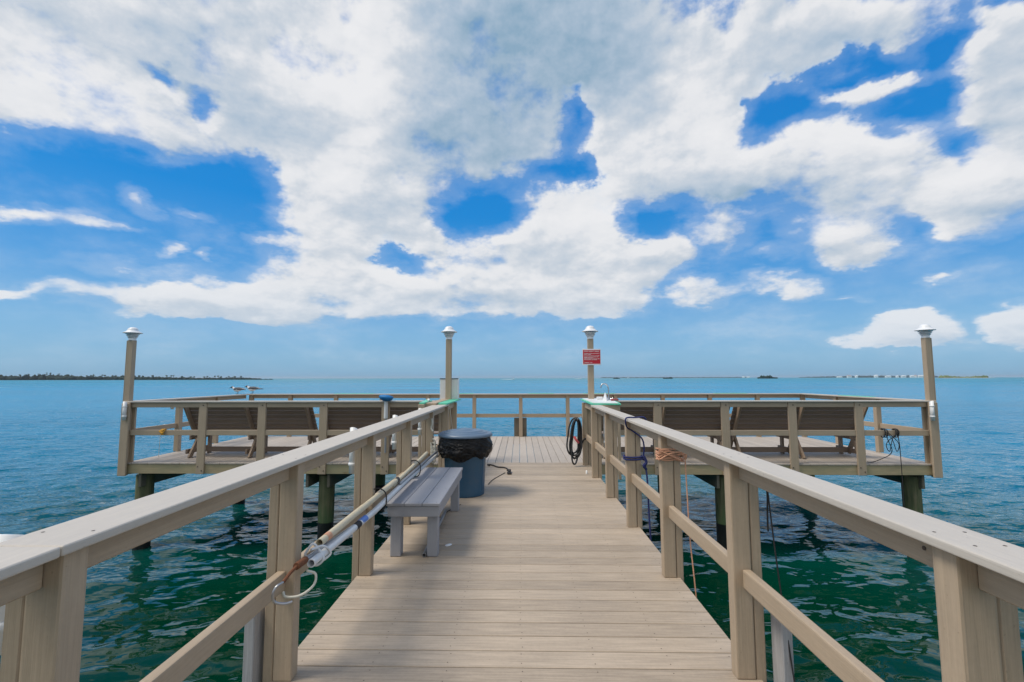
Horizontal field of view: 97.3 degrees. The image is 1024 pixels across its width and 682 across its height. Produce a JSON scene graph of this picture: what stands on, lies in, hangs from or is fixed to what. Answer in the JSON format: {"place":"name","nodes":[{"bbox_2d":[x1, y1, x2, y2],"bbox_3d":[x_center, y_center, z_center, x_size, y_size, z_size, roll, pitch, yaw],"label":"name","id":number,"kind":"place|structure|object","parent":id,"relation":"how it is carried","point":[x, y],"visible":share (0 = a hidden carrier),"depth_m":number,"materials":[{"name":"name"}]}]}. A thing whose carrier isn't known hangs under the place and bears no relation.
{"place":"outdoors","nodes":[
{"label":"outdoors","id":0,"kind":"place"},
{"bbox_2d":[0,377,1023,681],"bbox_3d":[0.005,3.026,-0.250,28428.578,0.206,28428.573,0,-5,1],"label":"water","id":1,"kind":"structure","parent":0,"point":[866,601],"depth_m":10.14,"materials":[{"name":"teal liquid"}]},
{"bbox_2d":[132,474,154,550],"bbox_3d":[-6.680,3.865,8.103,0.274,2.900,0.274,0,-5,1],"label":"piling","id":2,"kind":"object","parent":1,"relation":"in","point":[147,489],"visible":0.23,"depth_m":8.10,"materials":[{"name":"wood"}]},
{"bbox_2d":[242,608,264,681],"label":"weathered post","id":3,"kind":"object","parent":1,"relation":"in","point":[253,649],"depth_m":2.19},
{"bbox_2d":[317,474,334,539],"bbox_3d":[-3.340,3.855,8.046,0.274,2.900,0.274,-4,-6,39],"label":"piling","id":4,"kind":"object","parent":1,"relation":"in","point":[326,496],"visible":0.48,"depth_m":8.01,"materials":[{"name":"wood"}]},
{"bbox_2d":[375,474,384,492],"bbox_3d":[-3.214,4.085,10.862,0.274,2.900,0.274,-1,-5,13],"label":"piling","id":5,"kind":"object","parent":1,"relation":"in","point":[379,481],"visible":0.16,"depth_m":10.80,"materials":[{"name":"wood"}]},
{"bbox_2d":[657,475,659,493],"bbox_3d":[3.628,4.063,10.737,0.274,2.900,0.274,4,-6,-38],"label":"piling","id":6,"kind":"object","parent":1,"relation":"in","point":[658,483],"visible":0.05,"depth_m":10.75,"materials":[{"name":"wood"}]},
{"bbox_2d":[601,377,746,377],"bbox_3d":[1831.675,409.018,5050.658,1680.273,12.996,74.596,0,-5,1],"label":"shore woods","id":7,"kind":"object","parent":1,"relation":"in","point":[673,377],"visible":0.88,"depth_m":5032.76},
{"bbox_2d":[715,475,726,549],"bbox_3d":[3.757,3.832,7.920,0.274,2.900,0.274,1,-5,-12],"label":"piling","id":8,"kind":"object","parent":1,"relation":"in","point":[720,509],"visible":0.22,"depth_m":7.89,"materials":[{"name":"wood"}]},
{"bbox_2d":[757,375,776,378],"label":"mangrove islet","id":9,"kind":"object","parent":1,"relation":"in","point":[766,377],"visible":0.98,"depth_m":1179.79,"materials":[{"name":"green plant"}]},
{"bbox_2d":[770,613,793,681],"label":"weathered post","id":10,"kind":"object","parent":1,"relation":"in","point":[781,633],"depth_m":2.15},
{"bbox_2d":[799,375,937,377],"bbox_3d":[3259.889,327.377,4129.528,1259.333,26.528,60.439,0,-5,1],"label":"shore woods","id":11,"kind":"object","parent":1,"relation":"in","point":[881,376],"visible":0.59,"depth_m":4115.94,"materials":[{"name":"green plant"}]},
{"bbox_2d":[900,475,923,513],"bbox_3d":[7.054,3.821,7.860,0.274,2.900,0.274,-2,-5,26],"label":"piling","id":12,"kind":"object","parent":1,"relation":"in","point":[913,500],"visible":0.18,"depth_m":7.85,"materials":[{"name":"green wood"}]},
{"bbox_2d":[0,0,1023,377],"label":"sky","id":13,"kind":"structure","parent":0,"point":[250,188],"materials":[{"name":"blue"}]},
{"bbox_2d":[270,463,762,681],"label":"walkway deck","id":14,"kind":"structure","parent":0,"point":[542,572],"depth_m":2.94,"materials":[{"name":"beige wood"}]},
{"bbox_2d":[0,402,456,681],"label":"railing","id":15,"kind":"object","parent":14,"relation":"on","point":[43,575],"visible":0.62,"depth_m":1.62,"materials":[{"name":"beige wood"}]},
{"bbox_2d":[0,534,21,654],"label":"rod holder","id":16,"kind":"object","parent":15,"relation":"attached to","point":[4,537],"visible":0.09,"depth_m":1.19,"materials":[{"name":"white plastic"}]},
{"bbox_2d":[271,477,413,604],"bbox_3d":[-1.021,1.232,3.272,0.075,0.139,2.516,0,-5,1],"label":"boat hook","id":17,"kind":"object","parent":15,"relation":"attached to","point":[300,563],"visible":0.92,"depth_m":2.18,"materials":[{"name":"grey metal"}]},
{"bbox_2d":[348,427,356,473],"bbox_3d":[-1.239,0.849,3.516,0.068,0.355,0.068,0,-5,1],"label":"rod holder","id":18,"kind":"object","parent":15,"relation":"attached to","point":[351,463],"visible":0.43,"depth_m":3.48,"materials":[{"name":"white plastic"}]},
{"bbox_2d":[374,488,386,510],"bbox_3d":[-1.010,1.214,3.452,0.106,0.177,0.009,0,-5,1],"label":"strap","id":19,"kind":"object","parent":15,"relation":"attached to","point":[386,497],"visible":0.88,"depth_m":3.45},
{"bbox_2d":[307,454,437,567],"bbox_3d":[-0.983,1.293,4.017,0.052,0.104,3.521,0,-5,1],"label":"pipe","id":20,"kind":"object","parent":19,"relation":"on","point":[314,560],"visible":0.97,"depth_m":2.87,"materials":[{"name":"white plastic"}]},
{"bbox_2d":[282,569,316,598],"bbox_3d":[-1.035,1.187,2.205,0.158,0.113,0.047,3,-6,-33],"label":"rope loop","id":21,"kind":"object","parent":20,"relation":"hanging from","point":[303,593],"visible":1,"depth_m":2.20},
{"bbox_2d":[304,543,331,565],"bbox_3d":[-1.008,1.115,2.368,0.064,0.116,0.150,-5,-7,44],"label":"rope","id":22,"kind":"object","parent":20,"relation":"attached to","point":[317,547],"visible":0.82,"depth_m":2.36,"materials":[{"name":"white fabric"}]},
{"bbox_2d":[397,450,437,485],"bbox_3d":[-0.971,1.328,4.827,0.036,0.040,1.800,0,-5,1],"label":"metal pole","id":23,"kind":"object","parent":20,"relation":"on","point":[403,480],"visible":0.93,"depth_m":4.54,"materials":[{"name":"silver metal"}]},
{"bbox_2d":[392,415,397,449],"bbox_3d":[-1.217,0.945,4.692,0.068,0.355,0.068,0,-5,1],"label":"rod holder","id":24,"kind":"object","parent":15,"relation":"attached to","point":[394,441],"visible":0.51,"depth_m":4.66,"materials":[{"name":"white plastic"}]},
{"bbox_2d":[392,451,427,487],"bbox_3d":[-1.006,1.267,4.531,0.038,0.085,1.401,0,-5,1],"label":"pipe","id":25,"kind":"object","parent":15,"relation":"attached to","point":[408,470],"visible":0.73,"depth_m":4.44,"materials":[{"name":"plastic"}]},
{"bbox_2d":[316,477,399,545],"bbox_3d":[-1.026,1.158,3.211,0.046,0.056,1.570,0,-5,1],"label":"pipe","id":26,"kind":"object","parent":25,"relation":"on","point":[332,532],"visible":0.93,"depth_m":2.88,"materials":[{"name":"plastic"}]},
{"bbox_2d":[418,408,421,434],"bbox_3d":[-1.196,1.047,5.877,0.068,0.345,0.068,0,-5,1],"label":"rod holder","id":27,"kind":"object","parent":15,"relation":"attached to","point":[419,428],"visible":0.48,"depth_m":5.85,"materials":[{"name":"white plastic"}]},
{"bbox_2d":[430,418,435,462],"bbox_3d":[-1.007,1.274,5.754,0.081,0.564,0.059,0,-5,1],"label":"rope","id":28,"kind":"object","parent":15,"relation":"hanging from","point":[433,449],"visible":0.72,"depth_m":5.72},
{"bbox_2d":[418,399,460,458],"bbox_3d":[-1.182,1.509,7.364,0.480,1.157,1.680,0,-5,1],"label":"counter","id":29,"kind":"object","parent":15,"relation":"attached to","point":[428,402],"visible":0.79,"depth_m":6.67,"materials":[{"name":"plastic"}]},
{"bbox_2d":[440,378,458,398],"bbox_3d":[-1.125,0.859,8.137,0.334,0.370,0.164,0,-5,1],"label":"white bin","id":30,"kind":"object","parent":29,"relation":"on","point":[455,388],"visible":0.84,"depth_m":8.06,"materials":[{"name":"plastic"}]},
{"bbox_2d":[386,467,462,556],"bbox_3d":[-0.801,1.621,4.433,0.444,0.454,1.494,0,-5,1],"label":"bench","id":31,"kind":"object","parent":14,"relation":"on","point":[428,492],"visible":0.98,"depth_m":3.82,"materials":[{"name":"grey wood"}]},
{"bbox_2d":[438,428,492,497],"bbox_3d":[-0.605,1.552,5.835,0.704,0.820,0.704,0,-5,1],"label":"trash can","id":32,"kind":"object","parent":14,"relation":"on","point":[472,482],"visible":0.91,"depth_m":5.61,"materials":[{"name":"blue plastic"}]},
{"bbox_2d":[437,437,492,462],"bbox_3d":[-0.604,1.381,5.846,0.717,0.308,0.705,0,-5,1],"label":"trash bag","id":33,"kind":"object","parent":32,"relation":"on","point":[460,450],"visible":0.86,"depth_m":5.56,"materials":[{"name":"black plastic"}]},
{"bbox_2d":[487,464,511,483],"bbox_3d":[-0.194,2.033,6.984,0.376,0.046,1.419,0,-5,-4],"label":"cord","id":34,"kind":"object","parent":14,"relation":"on","point":[508,470],"visible":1,"depth_m":7.15,"materials":[{"name":"black rubber"}]},
{"bbox_2d":[582,403,1023,681],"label":"railing","id":35,"kind":"object","parent":14,"relation":"on","point":[979,584],"visible":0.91,"depth_m":1.74,"materials":[{"name":"beige wood"}]},
{"bbox_2d":[566,416,585,464],"bbox_3d":[1.099,1.676,7.596,0.386,0.795,0.182,2,-5,-20],"label":"hose","id":36,"kind":"object","parent":35,"relation":"hanging from","point":[579,440],"visible":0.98,"depth_m":7.55,"materials":[{"name":"black rubber"}]},
{"bbox_2d":[580,383,621,479],"bbox_3d":[1.423,1.389,7.398,0.565,1.393,1.653,-1,-5,8],"label":"counter","id":37,"kind":"object","parent":35,"relation":"attached to","point":[614,405],"visible":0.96,"depth_m":6.62,"materials":[{"name":"white plastic"}]},
{"bbox_2d":[603,416,604,446],"bbox_3d":[1.391,1.293,6.763,0.056,0.580,0.056,0,-5,1],"label":"rod holder","id":38,"kind":"object","parent":35,"relation":"attached to","point":[603,431],"visible":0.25,"depth_m":6.75,"materials":[{"name":"white plastic"}]},
{"bbox_2d":[623,416,651,541],"bbox_3d":[1.260,2.141,4.400,0.330,2.806,0.331,0,-5,1],"label":"rope","id":39,"kind":"object","parent":35,"relation":"hanging from","point":[642,457],"visible":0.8,"depth_m":4.46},
{"bbox_2d":[655,448,696,597],"bbox_3d":[1.266,2.130,3.322,0.332,2.651,0.182,-2,-5,17],"label":"rope","id":40,"kind":"object","parent":35,"relation":"hanging from","point":[673,455],"visible":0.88,"depth_m":3.38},
{"bbox_2d":[766,491,794,681],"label":"cord","id":41,"kind":"object","parent":35,"relation":"hanging from","point":[768,500],"visible":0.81,"depth_m":2.20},
{"bbox_2d":[126,436,932,488],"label":"platform deck","id":42,"kind":"structure","parent":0,"point":[162,467],"depth_m":8.24,"materials":[{"name":"beige wood"}]},
{"bbox_2d":[117,327,142,475],"bbox_3d":[-6.852,1.059,8.047,0.294,2.625,0.294,0,-5,1],"label":"lamp post","id":43,"kind":"object","parent":42,"relation":"on","point":[126,447],"visible":0.98,"depth_m":8.03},
{"bbox_2d":[122,401,127,419],"bbox_3d":[-6.804,1.226,7.914,0.072,0.330,0.072,0,-5,1],"label":"rod holder","id":44,"kind":"object","parent":43,"relation":"attached to","point":[124,411],"visible":1,"depth_m":7.89,"materials":[{"name":"white plastic"}]},
{"bbox_2d":[133,394,248,451],"bbox_3d":[-6.816,1.755,9.781,0.165,1.080,3.430,0,-5,1],"label":"railing","id":45,"kind":"object","parent":42,"relation":"on","point":[178,424],"visible":0.6,"depth_m":9.22,"materials":[{"name":"beige wood"}]},
{"bbox_2d":[230,386,245,392],"bbox_3d":[-6.868,1.230,11.264,0.410,0.206,0.110,0,-5,1],"label":"gull","id":46,"kind":"object","parent":45,"relation":"on","point":[236,389],"visible":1,"depth_m":11.22,"materials":[{"name":"white"}]},
{"bbox_2d":[183,407,318,457],"bbox_3d":[-4.923,1.720,8.701,2.430,1.010,0.871,0,-5,1],"label":"bench","id":47,"kind":"object","parent":42,"relation":"on","point":[246,418],"visible":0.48,"depth_m":8.52,"materials":[{"name":"brown wood"}]},
{"bbox_2d":[125,400,434,474],"bbox_3d":[-4.131,1.698,7.967,5.520,1.270,0.165,0,-5,1],"label":"railing","id":48,"kind":"object","parent":42,"relation":"on","point":[261,432],"visible":0.78,"depth_m":7.94,"materials":[{"name":"beige wood"}]},
{"bbox_2d":[158,429,166,457],"bbox_3d":[-6.161,1.797,7.949,0.114,0.495,0.098,0,-5,1],"label":"cord","id":49,"kind":"object","parent":48,"relation":"hanging from","point":[161,431],"visible":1,"depth_m":7.92,"materials":[{"name":"fabric"}]},
{"bbox_2d":[379,395,392,452],"bbox_3d":[-2.199,1.438,7.843,0.247,1.001,0.244,0,-5,1],"label":"deck brush","id":50,"kind":"object","parent":48,"relation":"attached to","point":[385,398],"visible":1,"depth_m":7.82,"materials":[{"name":"plastic"}]},
{"bbox_2d":[327,407,438,452],"bbox_3d":[-2.364,1.711,8.654,2.430,1.010,0.871,0,-5,1],"label":"bench","id":51,"kind":"object","parent":42,"relation":"on","point":[343,418],"visible":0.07,"depth_m":8.47,"materials":[{"name":"brown wood"}]},
{"bbox_2d":[441,326,456,429],"bbox_3d":[-1.123,0.933,7.972,0.294,2.405,0.294,0,-5,1],"label":"lamp post","id":52,"kind":"object","parent":42,"relation":"on","point":[449,332],"visible":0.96,"depth_m":7.97,"materials":[{"name":"beige wood"}]},
{"bbox_2d":[247,393,807,436],"bbox_3d":[0.278,1.899,11.433,14.230,1.138,0.195,0,-5,1],"label":"railing","id":53,"kind":"object","parent":42,"relation":"on","point":[520,426],"visible":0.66,"depth_m":11.42,"materials":[{"name":"beige wood"}]},
{"bbox_2d":[245,385,261,391],"bbox_3d":[-6.677,1.253,11.640,0.507,0.221,0.118,0,-5,1],"label":"gull","id":54,"kind":"object","parent":53,"relation":"on","point":[252,388],"visible":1,"depth_m":11.61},
{"bbox_2d":[582,326,597,398],"bbox_3d":[1.391,0.925,7.927,0.294,2.405,0.294,0,-5,1],"label":"lamp post","id":55,"kind":"object","parent":42,"relation":"on","point":[589,331],"visible":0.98,"depth_m":7.92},
{"bbox_2d":[582,349,600,364],"bbox_3d":[1.397,0.281,7.905,0.317,0.285,0.011,0,-5,1],"label":"sign","id":56,"kind":"object","parent":55,"relation":"attached to","point":[591,356],"visible":1,"depth_m":7.90,"materials":[{"name":"red metal"}]},
{"bbox_2d":[601,407,729,458],"bbox_3d":[2.791,1.695,8.561,2.430,1.010,0.871,0,-5,1],"label":"bench","id":57,"kind":"object","parent":42,"relation":"on","point":[691,418],"visible":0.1,"depth_m":8.36,"materials":[{"name":"brown wood"}]},
{"bbox_2d":[617,400,935,475],"bbox_3d":[4.467,1.670,7.812,5.640,1.270,0.165,0,-5,1],"label":"railing","id":58,"kind":"object","parent":42,"relation":"on","point":[793,433],"visible":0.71,"depth_m":7.77,"materials":[{"name":"beige wood"}]},
{"bbox_2d":[870,428,899,462],"bbox_3d":[6.375,1.801,7.737,0.464,0.597,0.109,-2,-5,22],"label":"cord","id":59,"kind":"object","parent":58,"relation":"attached to","point":[885,432],"visible":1,"depth_m":7.69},
{"bbox_2d":[886,428,907,558],"bbox_3d":[6.500,2.650,7.647,0.255,2.303,0.122,0,-5,1],"label":"cord","id":60,"kind":"object","parent":58,"relation":"hanging from","point":[897,433],"visible":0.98,"depth_m":7.67,"materials":[{"name":"black"}]},
{"bbox_2d":[730,407,868,458],"bbox_3d":[5.275,1.687,8.517,2.430,1.010,0.871,0,-5,1],"label":"bench","id":61,"kind":"object","parent":42,"relation":"on","point":[776,418],"visible":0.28,"depth_m":8.35,"materials":[{"name":"wood"}]},
{"bbox_2d":[802,393,922,451],"bbox_3d":[7.296,1.706,9.526,0.165,1.088,3.430,0,-5,1],"label":"railing","id":62,"kind":"object","parent":42,"relation":"on","point":[877,424],"visible":0.53,"depth_m":8.96,"materials":[{"name":"beige wood"}]},
{"bbox_2d":[914,324,942,477],"bbox_3d":[7.235,1.014,7.793,0.294,2.625,0.294,0,-5,1],"label":"lamp post","id":63,"kind":"object","parent":42,"relation":"on","point":[932,449],"visible":1,"depth_m":7.77,"materials":[{"name":"beige wood"}]},
{"bbox_2d":[929,401,934,420],"bbox_3d":[7.143,1.184,7.662,0.072,0.335,0.072,0,-5,1],"label":"rod holder","id":64,"kind":"object","parent":63,"relation":"attached to","point":[932,411],"visible":1,"depth_m":7.64,"materials":[{"name":"white plastic"}]},
{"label":"island","id":65,"kind":"structure","parent":0,"visible":0},
{"bbox_2d":[938,375,988,377],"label":"island scrub","id":66,"kind":"object","parent":65,"relation":"on","point":[947,376],"visible":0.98,"depth_m":1472.73,"materials":[{"name":"green plant"}]},
{"bbox_3d":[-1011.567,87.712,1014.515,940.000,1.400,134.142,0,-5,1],"label":"island","id":67,"kind":"structure","parent":0,"visible":0},
{"bbox_2d":[0,374,272,379],"bbox_3d":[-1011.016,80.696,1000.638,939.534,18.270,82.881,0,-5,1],"label":"island woods","id":68,"kind":"object","parent":67,"relation":"on","point":[44,377],"visible":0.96,"depth_m":967.12,"materials":[{"name":"green plant"}]}
]}

